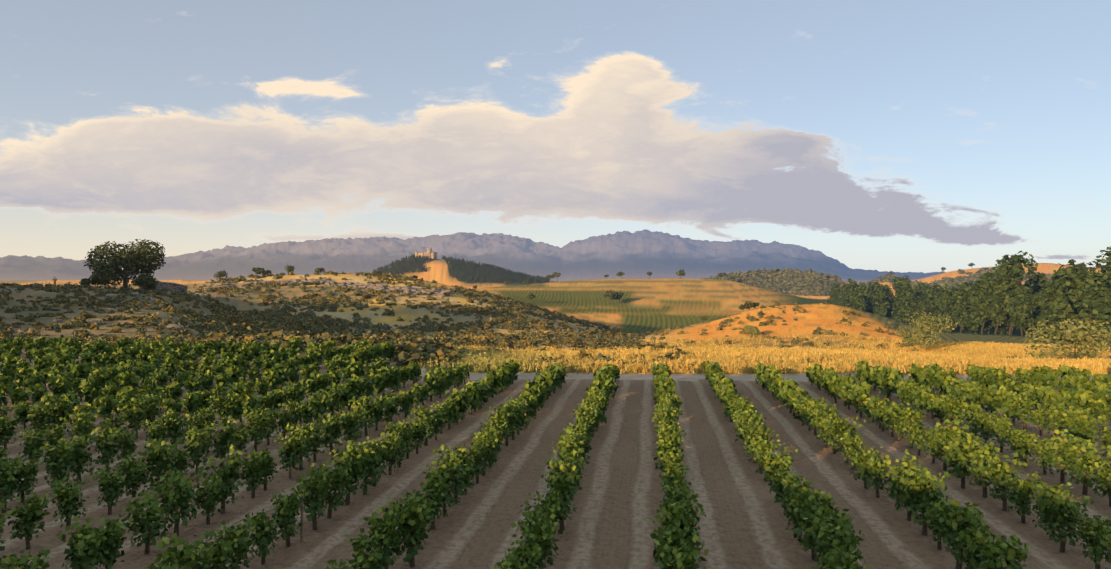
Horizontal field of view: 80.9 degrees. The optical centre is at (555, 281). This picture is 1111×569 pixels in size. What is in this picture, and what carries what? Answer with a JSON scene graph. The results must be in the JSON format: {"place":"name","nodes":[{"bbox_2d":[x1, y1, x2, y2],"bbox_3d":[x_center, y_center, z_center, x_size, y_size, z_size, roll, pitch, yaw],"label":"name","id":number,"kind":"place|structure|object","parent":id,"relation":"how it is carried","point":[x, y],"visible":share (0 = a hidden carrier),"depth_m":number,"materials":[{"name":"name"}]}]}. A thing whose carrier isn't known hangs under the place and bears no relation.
{"place":"outdoors","nodes":[
{"label":"outdoors","id":0,"kind":"place"},
{"bbox_2d":[0,229,1110,568],"bbox_3d":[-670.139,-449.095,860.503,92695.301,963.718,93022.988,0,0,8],"label":"terrain","id":1,"kind":"structure","parent":0,"point":[742,523],"depth_m":21.99,"materials":[{"name":"soil"}]},
{"bbox_2d":[84,239,165,289],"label":"oak tree","id":2,"kind":"object","parent":1,"relation":"on","point":[132,261],"visible":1,"depth_m":122.31,"materials":[{"name":"green plant"}]},
{"bbox_2d":[0,277,571,349],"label":"rock ledges","id":3,"kind":"object","parent":1,"relation":"on","point":[177,287],"visible":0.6,"depth_m":227.02,"materials":[{"name":"stone"}]},
{"bbox_2d":[415,248,436,258],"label":"castle","id":4,"kind":"structure","parent":1,"relation":"on","point":[430,254],"depth_m":1481.45,"materials":[{"name":"stone"}]},
{"bbox_2d":[367,254,548,283],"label":"forest","id":5,"kind":"object","parent":1,"relation":"on","point":[482,272],"visible":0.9,"depth_m":1437.77,"materials":[{"name":"green plant"}]},
{"bbox_2d":[0,269,917,368],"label":"scrub bush","id":6,"kind":"object","parent":1,"relation":"on","point":[236,328],"visible":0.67,"depth_m":125.25,"materials":[{"name":"green plant"}]},
{"bbox_2d":[1,360,934,542],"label":"vineyard stakes","id":7,"kind":"object","parent":1,"relation":"on","point":[301,528],"visible":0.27,"depth_m":17.13,"materials":[{"name":"brown wood"}]},
{"bbox_2d":[0,335,1110,568],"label":"vineyard vines","id":8,"kind":"object","parent":1,"relation":"on","point":[1076,403],"visible":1,"depth_m":17.79,"materials":[{"name":"green plant"}]},
{"bbox_2d":[79,260,1075,322],"bbox_3d":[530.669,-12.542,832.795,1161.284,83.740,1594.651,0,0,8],"label":"ridge tree","id":9,"kind":"object","parent":1,"relation":"on","point":[611,294],"visible":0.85,"depth_m":517.70,"materials":[{"name":"green plant"}]},
{"bbox_2d":[701,263,1086,295],"bbox_3d":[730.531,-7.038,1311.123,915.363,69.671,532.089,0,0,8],"label":"hillside bush","id":10,"kind":"object","parent":1,"relation":"on","point":[797,281],"visible":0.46,"depth_m":1210.28,"materials":[{"name":"green plant"}]},
{"bbox_2d":[744,311,1110,358],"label":"willow bush","id":11,"kind":"object","parent":1,"relation":"on","point":[1085,335],"visible":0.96,"depth_m":72.32,"materials":[{"name":"green plant"}]},
{"bbox_2d":[827,246,1110,345],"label":"trees","id":12,"kind":"object","parent":1,"relation":"on","point":[1003,301],"visible":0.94,"depth_m":299.26,"materials":[{"name":"green plant"}]},
{"bbox_2d":[0,0,1110,272],"label":"sky","id":13,"kind":"structure","parent":0,"point":[925,136],"materials":[{"name":"blue"}]},
{"bbox_2d":[380,332,1110,375],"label":"grass field","id":14,"kind":"structure","parent":0,"point":[745,359],"depth_m":44.07,"materials":[{"name":"yellow plant"}]}
]}

